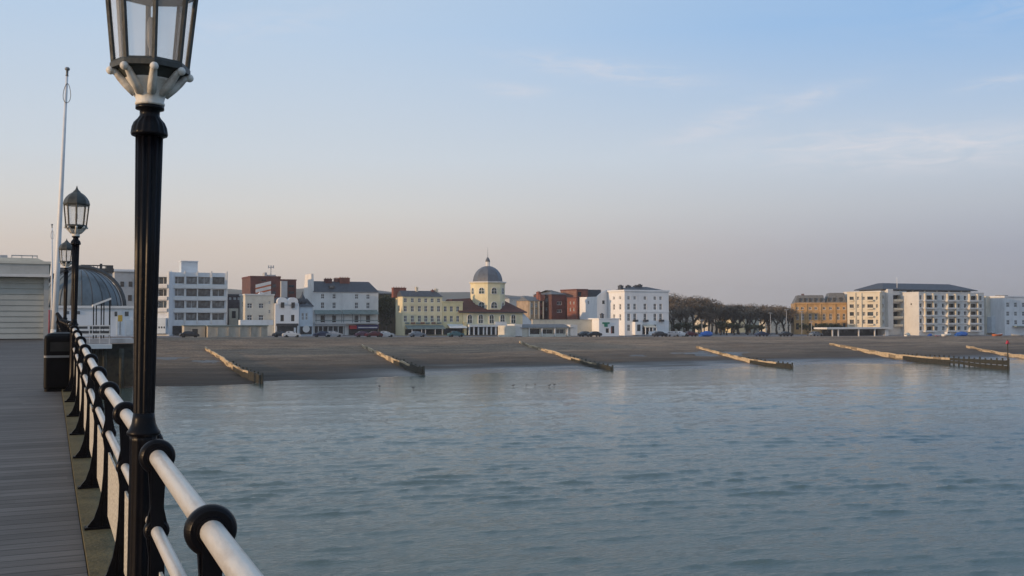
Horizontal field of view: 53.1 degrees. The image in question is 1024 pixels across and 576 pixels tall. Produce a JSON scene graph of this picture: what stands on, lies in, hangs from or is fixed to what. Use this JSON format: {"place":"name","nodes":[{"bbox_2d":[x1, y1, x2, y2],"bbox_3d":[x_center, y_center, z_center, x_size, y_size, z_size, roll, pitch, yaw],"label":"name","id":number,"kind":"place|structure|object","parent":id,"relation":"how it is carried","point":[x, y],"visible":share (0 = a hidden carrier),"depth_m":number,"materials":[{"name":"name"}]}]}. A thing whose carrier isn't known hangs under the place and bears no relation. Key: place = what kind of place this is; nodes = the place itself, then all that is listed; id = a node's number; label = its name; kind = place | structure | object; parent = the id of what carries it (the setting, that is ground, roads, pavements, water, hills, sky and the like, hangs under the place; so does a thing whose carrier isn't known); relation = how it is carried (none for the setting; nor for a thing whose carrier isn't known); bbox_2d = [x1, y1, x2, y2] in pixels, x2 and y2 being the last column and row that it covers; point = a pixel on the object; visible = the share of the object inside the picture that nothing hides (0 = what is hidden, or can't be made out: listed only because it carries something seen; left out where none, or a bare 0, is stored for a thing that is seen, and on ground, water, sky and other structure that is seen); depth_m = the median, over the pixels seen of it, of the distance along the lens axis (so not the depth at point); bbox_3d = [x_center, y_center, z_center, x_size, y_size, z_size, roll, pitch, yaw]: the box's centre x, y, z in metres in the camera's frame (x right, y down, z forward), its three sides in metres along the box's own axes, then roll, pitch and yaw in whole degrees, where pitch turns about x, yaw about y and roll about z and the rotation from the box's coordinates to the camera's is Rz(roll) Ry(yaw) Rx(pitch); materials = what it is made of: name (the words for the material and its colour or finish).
{"place":"outdoors","nodes":[
{"label":"outdoors","id":0,"kind":"place"},
{"bbox_2d":[0,339,87,575],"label":"pier deck","id":1,"kind":"structure","parent":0,"point":[40,532],"depth_m":9.47,"materials":[{"name":"grey wood"}]},
{"bbox_2d":[0,255,50,338],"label":"pier kiosk","id":2,"kind":"object","parent":1,"relation":"on","point":[24,298],"visible":0.96,"depth_m":39.84,"materials":[{"name":"paint"}]},
{"bbox_2d":[43,332,69,391],"bbox_3d":[-7.341,1.193,16.683,0.532,0.945,0.532,1,-2,-24],"label":"litter bin","id":3,"kind":"object","parent":1,"relation":"on","point":[56,359],"visible":0.6,"depth_m":16.42,"materials":[{"name":"black plastic"}]},
{"bbox_2d":[61,389,116,575],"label":"kerb","id":4,"kind":"structure","parent":1,"relation":"attached to","point":[98,546],"depth_m":7.99,"materials":[{"name":"concrete"}]},
{"bbox_2d":[48,224,53,332],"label":"flagpole","id":5,"kind":"object","parent":4,"relation":"on","point":[52,232],"visible":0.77,"depth_m":93.95,"materials":[{"name":"metal"}]},
{"bbox_2d":[50,67,70,332],"bbox_3d":[-17.468,-3.293,39.627,0.380,10.605,0.380,3,-3,-24],"label":"flagpole","id":6,"kind":"object","parent":4,"relation":"on","point":[55,304],"visible":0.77,"depth_m":39.53,"materials":[{"name":"metal"}]},
{"bbox_2d":[59,239,71,319],"bbox_3d":[-12.433,0.257,28.538,0.375,3.285,0.375,0,-2,-2],"label":"lamp post","id":7,"kind":"object","parent":4,"relation":"on","point":[66,245],"visible":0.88,"depth_m":28.49,"materials":[{"name":"metal"}]},
{"bbox_2d":[63,186,89,380],"bbox_3d":[-7.032,-0.011,16.496,0.375,3.285,0.375,-2,-2,43],"label":"lamp post","id":8,"kind":"object","parent":4,"relation":"on","point":[76,198],"visible":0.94,"depth_m":16.45,"materials":[{"name":"metal"}]},
{"bbox_2d":[105,0,197,575],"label":"lamp post","id":9,"kind":"object","parent":4,"relation":"on","point":[150,81],"visible":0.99,"depth_m":4.42,"materials":[{"name":"metal"}]},
{"bbox_2d":[55,312,263,575],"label":"pier railing","id":10,"kind":"object","parent":4,"relation":"on","point":[210,531],"visible":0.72,"depth_m":5.69,"materials":[{"name":"metal"}]},
{"bbox_2d":[60,264,113,282],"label":"flat roofed hall","id":11,"kind":"structure","parent":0,"point":[108,269],"depth_m":172.19,"materials":[{"name":"grey"}]},
{"bbox_2d":[49,265,133,335],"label":"seafront pavilion","id":12,"kind":"structure","parent":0,"point":[94,287],"depth_m":140.33,"materials":[{"name":"white paint"}]},
{"bbox_2d":[117,310,130,334],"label":"door","id":13,"kind":"structure","parent":12,"relation":"in","point":[119,312],"depth_m":140.27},
{"bbox_2d":[227,294,239,324],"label":"dark house","id":14,"kind":"structure","parent":0,"point":[233,311],"depth_m":265.38,"materials":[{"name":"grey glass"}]},
{"bbox_2d":[239,292,274,335],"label":"cream house","id":15,"kind":"structure","parent":0,"point":[259,306],"depth_m":255.24,"materials":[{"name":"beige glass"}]},
{"bbox_2d":[274,297,298,332],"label":"arched gable house","id":16,"kind":"structure","parent":0,"point":[286,313],"depth_m":256.52,"materials":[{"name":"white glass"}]},
{"bbox_2d":[280,279,296,297],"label":"brick offices wing","id":17,"kind":"structure","parent":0,"point":[287,287],"depth_m":299.93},
{"bbox_2d":[298,292,313,335],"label":"pale blue house","id":18,"kind":"structure","parent":0,"point":[306,306],"depth_m":259.73,"materials":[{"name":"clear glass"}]},
{"bbox_2d":[304,274,378,334],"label":"white terrace","id":19,"kind":"structure","parent":0,"point":[344,306],"depth_m":274.27,"materials":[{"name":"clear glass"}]},
{"bbox_2d":[378,293,395,333],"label":"dark house","id":20,"kind":"structure","parent":0,"point":[393,328],"depth_m":301.93,"materials":[{"name":"black glass"}]},
{"bbox_2d":[50,321,751,332],"bbox_3d":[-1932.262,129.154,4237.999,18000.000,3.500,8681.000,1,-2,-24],"label":"land","id":21,"kind":"structure","parent":0,"point":[675,322],"depth_m":637.53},
{"bbox_2d":[505,297,520,306],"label":"hillside house","id":22,"kind":"structure","parent":21,"relation":"on","point":[512,300],"depth_m":572.35,"materials":[{"name":"white paint"}]},
{"bbox_2d":[694,314,718,331],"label":"distant villa","id":23,"kind":"object","parent":21,"relation":"on","point":[698,322],"visible":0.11,"depth_m":398.46,"materials":[{"name":"beige paint"}]},
{"bbox_2d":[721,317,744,332],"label":"distant villa","id":24,"kind":"object","parent":21,"relation":"on","point":[741,330],"visible":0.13,"depth_m":397.77,"materials":[{"name":"beige paint"}]},
{"bbox_2d":[751,318,790,332],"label":"distant villa","id":25,"kind":"object","parent":21,"relation":"on","point":[779,330],"visible":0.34,"depth_m":401.52,"materials":[{"name":"beige paint"}]},
{"bbox_2d":[392,286,445,335],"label":"pale yellow house","id":26,"kind":"structure","parent":0,"point":[417,310],"depth_m":276.99,"materials":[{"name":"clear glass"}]},
{"bbox_2d":[49,288,790,321],"bbox_3d":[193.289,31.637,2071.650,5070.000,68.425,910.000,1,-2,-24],"label":"hills","id":27,"kind":"structure","parent":0,"point":[453,295],"depth_m":1851.28,"materials":[{"name":"plant"}]},
{"bbox_2d":[0,0,1023,307],"label":"sky","id":28,"kind":"structure","parent":0,"point":[744,152],"materials":[{"name":"blue"}]},
{"bbox_2d":[517,297,543,321],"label":"tan house","id":29,"kind":"structure","parent":0,"point":[530,306],"depth_m":320.14,"materials":[{"name":"beige paint"}]},
{"bbox_2d":[534,290,565,318],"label":"red brick block","id":30,"kind":"structure","parent":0,"point":[554,304],"depth_m":321.31,"materials":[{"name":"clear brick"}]},
{"bbox_2d":[83,333,1023,337],"bbox_3d":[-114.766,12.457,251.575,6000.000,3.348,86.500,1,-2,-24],"label":"promenade","id":31,"kind":"structure","parent":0,"point":[729,335],"depth_m":282.06,"materials":[{"name":"concrete"}]},
{"bbox_2d":[157,271,174,335],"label":"white flats wing","id":32,"kind":"structure","parent":31,"relation":"on","point":[166,306],"depth_m":247.63,"materials":[{"name":"paint"}]},
{"bbox_2d":[179,331,199,336],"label":"parked car","id":33,"kind":"object","parent":31,"relation":"on","point":[186,333],"visible":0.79,"depth_m":224.38,"materials":[{"name":"black paint"}]},
{"bbox_2d":[181,325,205,336],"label":"beach hut","id":34,"kind":"object","parent":31,"relation":"on","point":[199,330],"visible":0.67,"depth_m":229.32,"materials":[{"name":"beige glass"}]},
{"bbox_2d":[170,261,227,335],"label":"white flats","id":35,"kind":"structure","parent":31,"relation":"on","point":[200,298],"depth_m":253.13,"materials":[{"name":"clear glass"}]},
{"bbox_2d":[175,276,183,283],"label":"window","id":36,"kind":"structure","parent":35,"relation":"in","point":[178,280],"depth_m":251.34,"materials":[{"name":"grey glass"}]},
{"bbox_2d":[186,277,196,283],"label":"window","id":37,"kind":"structure","parent":35,"relation":"in","point":[189,280],"depth_m":252.45,"materials":[{"name":"grey glass"}]},
{"bbox_2d":[186,289,196,295],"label":"window","id":38,"kind":"structure","parent":35,"relation":"in","point":[189,292],"depth_m":252.39,"materials":[{"name":"grey glass"}]},
{"bbox_2d":[186,301,196,307],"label":"window","id":39,"kind":"structure","parent":35,"relation":"in","point":[189,304],"depth_m":252.26,"materials":[{"name":"grey glass"}]},
{"bbox_2d":[186,313,196,319],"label":"window","id":40,"kind":"structure","parent":35,"relation":"in","point":[189,316],"depth_m":252.20,"materials":[{"name":"grey glass"}]},
{"bbox_2d":[198,277,209,283],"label":"window","id":41,"kind":"structure","parent":35,"relation":"in","point":[201,280],"depth_m":253.72,"materials":[{"name":"grey glass"}]},
{"bbox_2d":[198,289,209,295],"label":"window","id":42,"kind":"structure","parent":35,"relation":"in","point":[201,292],"depth_m":253.65,"materials":[{"name":"grey glass"}]},
{"bbox_2d":[198,301,209,307],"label":"window","id":43,"kind":"structure","parent":35,"relation":"in","point":[201,304],"depth_m":253.59,"materials":[{"name":"grey glass"}]},
{"bbox_2d":[198,313,209,319],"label":"window","id":44,"kind":"structure","parent":35,"relation":"in","point":[201,316],"depth_m":253.53,"materials":[{"name":"grey glass"}]},
{"bbox_2d":[212,277,223,283],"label":"window","id":45,"kind":"structure","parent":35,"relation":"in","point":[215,280],"depth_m":255.11,"materials":[{"name":"grey glass"}]},
{"bbox_2d":[212,289,223,296],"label":"window","id":46,"kind":"structure","parent":35,"relation":"in","point":[215,292],"depth_m":255.11,"materials":[{"name":"grey glass"}]},
{"bbox_2d":[212,301,223,307],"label":"window","id":47,"kind":"structure","parent":35,"relation":"in","point":[215,304],"depth_m":254.96,"materials":[{"name":"grey glass"}]},
{"bbox_2d":[212,313,223,319],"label":"window","id":48,"kind":"structure","parent":35,"relation":"in","point":[215,316],"depth_m":254.90,"materials":[{"name":"grey glass"}]},
{"bbox_2d":[205,320,272,336],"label":"beach store","id":49,"kind":"structure","parent":31,"relation":"on","point":[250,328],"depth_m":231.56,"materials":[{"name":"beige concrete"}]},
{"bbox_2d":[242,265,280,298],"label":"brick offices","id":50,"kind":"structure","parent":31,"relation":"on","point":[265,283],"depth_m":297.67,"materials":[{"name":"red brick"}]},
{"bbox_2d":[281,331,300,336],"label":"parked car","id":51,"kind":"object","parent":31,"relation":"on","point":[289,333],"visible":0.88,"depth_m":235.23,"materials":[{"name":"white paint"}]},
{"bbox_2d":[313,331,328,336],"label":"parked car","id":52,"kind":"object","parent":31,"relation":"on","point":[320,333],"visible":0.96,"depth_m":242.19,"materials":[{"name":"blue paint"}]},
{"bbox_2d":[326,331,342,336],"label":"parked car","id":53,"kind":"object","parent":31,"relation":"on","point":[333,333],"visible":0.94,"depth_m":243.42,"materials":[{"name":"silver paint"}]},
{"bbox_2d":[365,331,382,336],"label":"parked car","id":54,"kind":"object","parent":31,"relation":"on","point":[375,333],"visible":0.96,"depth_m":245.52,"materials":[{"name":"paint"}]},
{"bbox_2d":[378,293,389,330],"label":"evergreen tree","id":55,"kind":"object","parent":31,"relation":"on","point":[384,299],"visible":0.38,"depth_m":289.86,"materials":[{"name":"green plant"}]},
{"bbox_2d":[378,301,393,330],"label":"evergreen tree","id":56,"kind":"object","parent":31,"relation":"on","point":[385,310],"visible":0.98,"depth_m":285.51,"materials":[{"name":"green plant"}]},
{"bbox_2d":[387,294,395,332],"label":"evergreen tree","id":57,"kind":"object","parent":31,"relation":"on","point":[392,305],"visible":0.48,"depth_m":295.01,"materials":[{"name":"green plant"}]},
{"bbox_2d":[408,331,425,336],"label":"parked car","id":58,"kind":"object","parent":31,"relation":"on","point":[415,333],"visible":1,"depth_m":252.12,"materials":[{"name":"blue paint"}]},
{"bbox_2d":[442,301,466,334],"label":"yellow house","id":59,"kind":"structure","parent":31,"relation":"on","point":[452,318],"depth_m":280.29,"materials":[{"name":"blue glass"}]},
{"bbox_2d":[447,331,464,336],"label":"parked car","id":60,"kind":"object","parent":31,"relation":"on","point":[454,333],"visible":1,"depth_m":256.35,"materials":[{"name":"teal paint"}]},
{"bbox_2d":[446,257,531,334],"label":"domed cinema","id":61,"kind":"structure","parent":31,"relation":"on","point":[488,309],"depth_m":286.24,"materials":[{"name":"yellow paint"}]},
{"bbox_2d":[498,324,576,336],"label":"seafront shelter","id":62,"kind":"object","parent":31,"relation":"on","point":[535,330],"visible":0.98,"depth_m":262.52,"materials":[{"name":"white paint"}]},
{"bbox_2d":[531,319,591,335],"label":"garden wall","id":63,"kind":"structure","parent":31,"relation":"on","point":[584,324],"depth_m":282.29,"materials":[{"name":"paint"}]},
{"bbox_2d":[586,331,601,336],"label":"parked car","id":64,"kind":"object","parent":31,"relation":"on","point":[594,333],"visible":1,"depth_m":270.57,"materials":[{"name":"black paint"}]},
{"bbox_2d":[588,313,618,335],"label":"white cafe","id":65,"kind":"structure","parent":31,"relation":"on","point":[606,326],"depth_m":282.48,"materials":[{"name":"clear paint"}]},
{"bbox_2d":[607,284,676,335],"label":"white hotel","id":66,"kind":"structure","parent":31,"relation":"on","point":[638,309],"depth_m":301.55,"materials":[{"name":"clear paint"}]},
{"bbox_2d":[652,331,666,336],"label":"parked car","id":67,"kind":"object","parent":31,"relation":"on","point":[658,333],"visible":1,"depth_m":278.95,"materials":[{"name":"grey paint"}]},
{"bbox_2d":[669,293,683,330],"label":"bare tree","id":68,"kind":"object","parent":31,"relation":"on","point":[674,299],"visible":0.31,"depth_m":340.92,"materials":[{"name":"brown plant"}]},
{"bbox_2d":[669,302,690,330],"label":"bare tree","id":69,"kind":"object","parent":31,"relation":"on","point":[673,306],"visible":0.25,"depth_m":331.49,"materials":[{"name":"brown plant"}]},
{"bbox_2d":[670,322,689,330],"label":"evergreen bush","id":70,"kind":"object","parent":31,"relation":"on","point":[678,325],"visible":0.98,"depth_m":309.05,"materials":[{"name":"green plant"}]},
{"bbox_2d":[669,306,695,331],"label":"bare tree","id":71,"kind":"object","parent":31,"relation":"on","point":[681,313],"visible":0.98,"depth_m":328.63,"materials":[{"name":"brown plant"}]},
{"bbox_2d":[680,297,700,331],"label":"bare tree","id":72,"kind":"object","parent":31,"relation":"on","point":[688,306],"visible":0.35,"depth_m":338.29,"materials":[{"name":"brown plant"}]},
{"bbox_2d":[676,295,722,332],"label":"bare tree","id":73,"kind":"object","parent":31,"relation":"on","point":[697,306],"visible":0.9,"depth_m":335.60,"materials":[{"name":"brown plant"}]},
{"bbox_2d":[692,323,707,333],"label":"evergreen bush","id":74,"kind":"object","parent":31,"relation":"on","point":[698,327],"visible":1,"depth_m":312.78,"materials":[{"name":"green plant"}]},
{"bbox_2d":[698,331,712,336],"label":"parked car","id":75,"kind":"object","parent":31,"relation":"on","point":[706,334],"visible":1,"depth_m":274.37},
{"bbox_2d":[694,310,718,330],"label":"bare tree","id":76,"kind":"object","parent":31,"relation":"on","point":[703,316],"visible":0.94,"depth_m":331.64,"materials":[{"name":"brown plant"}]},
{"bbox_2d":[705,303,724,330],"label":"bare tree","id":77,"kind":"object","parent":31,"relation":"on","point":[716,310],"visible":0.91,"depth_m":334.75,"materials":[{"name":"brown plant"}]},
{"bbox_2d":[715,321,730,334],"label":"evergreen bush","id":78,"kind":"object","parent":31,"relation":"on","point":[722,325],"visible":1,"depth_m":316.19,"materials":[{"name":"green plant"}]},
{"bbox_2d":[717,307,738,333],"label":"bare tree","id":79,"kind":"object","parent":31,"relation":"on","point":[727,313],"visible":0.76,"depth_m":344.39,"materials":[{"name":"brown plant"}]},
{"bbox_2d":[725,304,756,333],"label":"bare tree","id":80,"kind":"object","parent":31,"relation":"on","point":[745,313],"visible":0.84,"depth_m":343.63,"materials":[{"name":"brown plant"}]},
{"bbox_2d":[743,324,756,334],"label":"evergreen bush","id":81,"kind":"object","parent":31,"relation":"on","point":[747,327],"visible":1,"depth_m":320.13,"materials":[{"name":"green plant"}]},
{"bbox_2d":[735,305,767,333],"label":"bare tree","id":82,"kind":"object","parent":31,"relation":"on","point":[760,314],"visible":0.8,"depth_m":345.25,"materials":[{"name":"brown plant"}]},
{"bbox_2d":[774,308,788,330],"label":"bare tree","id":83,"kind":"object","parent":31,"relation":"on","point":[781,321],"visible":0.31,"depth_m":360.64,"materials":[{"name":"brown plant"}]},
{"bbox_2d":[763,306,802,333],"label":"bare tree","id":84,"kind":"object","parent":31,"relation":"on","point":[781,311],"visible":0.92,"depth_m":346.19,"materials":[{"name":"brown plant"}]},
{"bbox_2d":[796,324,816,335],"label":"evergreen bush","id":85,"kind":"object","parent":31,"relation":"on","point":[803,326],"visible":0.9,"depth_m":316.09,"materials":[{"name":"green plant"}]},
{"bbox_2d":[791,293,846,333],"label":"ochre block","id":86,"kind":"structure","parent":31,"relation":"on","point":[829,308],"depth_m":351.72,"materials":[{"name":"paint"}]},
{"bbox_2d":[814,327,889,335],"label":"promenade shelter","id":87,"kind":"object","parent":31,"relation":"on","point":[854,331],"visible":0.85,"depth_m":308.43,"materials":[{"name":"white paint"}]},
{"bbox_2d":[847,291,882,326],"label":"apartment wing","id":88,"kind":"structure","parent":31,"relation":"on","point":[864,309],"depth_m":343.48,"materials":[{"name":"paint"}]},
{"bbox_2d":[843,283,977,334],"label":"apartment block","id":89,"kind":"structure","parent":31,"relation":"on","point":[890,294],"depth_m":348.89,"materials":[{"name":"paint"}]},
{"bbox_2d":[897,292,984,334],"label":"apartment wing","id":90,"kind":"structure","parent":31,"relation":"on","point":[927,313],"depth_m":345.77,"materials":[{"name":"paint"}]},
{"bbox_2d":[984,296,994,334],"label":"pale rendered block","id":91,"kind":"structure","parent":31,"relation":"on","point":[989,325],"depth_m":364.94,"materials":[{"name":"paint"}]},
{"bbox_2d":[102,360,1023,575],"bbox_3d":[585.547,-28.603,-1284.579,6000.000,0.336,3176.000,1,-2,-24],"label":"sea","id":92,"kind":"structure","parent":0,"point":[905,469],"depth_m":60.91,"materials":[{"name":"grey liquid"}]},
{"bbox_2d":[104,336,1023,387],"bbox_3d":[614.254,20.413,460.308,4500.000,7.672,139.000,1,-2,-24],"label":"beach","id":93,"kind":"structure","parent":0,"point":[298,358],"depth_m":207.28,"materials":[{"name":"sand"}]},
{"bbox_2d":[78,325,133,387],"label":"pier terrace","id":94,"kind":"structure","parent":93,"relation":"on","point":[115,361],"depth_m":134.62,"materials":[{"name":"white paint"}]},
{"bbox_2d":[92,298,110,338],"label":"canopy shelter","id":95,"kind":"object","parent":94,"relation":"on","point":[103,302],"visible":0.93,"depth_m":134.25,"materials":[{"name":"white paint"}]},
{"bbox_2d":[113,269,133,333],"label":"grey block","id":96,"kind":"structure","parent":93,"relation":"on","point":[124,278],"depth_m":201.79,"materials":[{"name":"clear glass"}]},
{"bbox_2d":[205,347,263,383],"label":"groyne","id":97,"kind":"object","parent":93,"relation":"on","point":[257,377],"visible":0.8,"depth_m":154.92,"materials":[{"name":"wood"}]},
{"bbox_2d":[362,344,424,373],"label":"groyne","id":98,"kind":"object","parent":93,"relation":"on","point":[420,369],"visible":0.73,"depth_m":177.24,"materials":[{"name":"wood"}]},
{"bbox_2d":[519,341,612,369],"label":"groyne","id":99,"kind":"object","parent":93,"relation":"on","point":[592,364],"visible":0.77,"depth_m":194.65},
{"bbox_2d":[671,351,747,356],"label":"tide pool","id":100,"kind":"structure","parent":93,"relation":"on","point":[701,353],"depth_m":221.16,"materials":[{"name":"grey liquid"}]},
{"bbox_2d":[696,346,792,368],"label":"groyne","id":101,"kind":"object","parent":93,"relation":"on","point":[769,363],"visible":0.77,"depth_m":200.47,"materials":[{"name":"wood"}]},
{"bbox_2d":[829,343,1009,369],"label":"groyne","id":102,"kind":"object","parent":93,"relation":"on","point":[946,361],"visible":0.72,"depth_m":201.64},
{"bbox_2d":[966,345,1023,358],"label":"groyne","id":103,"kind":"object","parent":93,"relation":"on","point":[1003,353],"visible":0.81,"depth_m":240.16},
{"bbox_2d":[567,297,579,318],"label":"red brick block","id":104,"kind":"structure","parent":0,"point":[573,307],"depth_m":316.57,"materials":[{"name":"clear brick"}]},
{"bbox_2d":[560,289,600,318],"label":"tall red brick block","id":105,"kind":"structure","parent":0,"point":[580,293],"depth_m":325.47,"materials":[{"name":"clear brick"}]},
{"bbox_2d":[580,290,607,318],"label":"building","id":106,"kind":"structure","parent":0,"point":[594,307],"depth_m":307.58,"materials":[{"name":"white paint"}]},
{"bbox_2d":[990,295,1023,334],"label":"white terrace","id":107,"kind":"structure","parent":0,"point":[1007,312],"depth_m":362.38,"materials":[{"name":"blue paint"}]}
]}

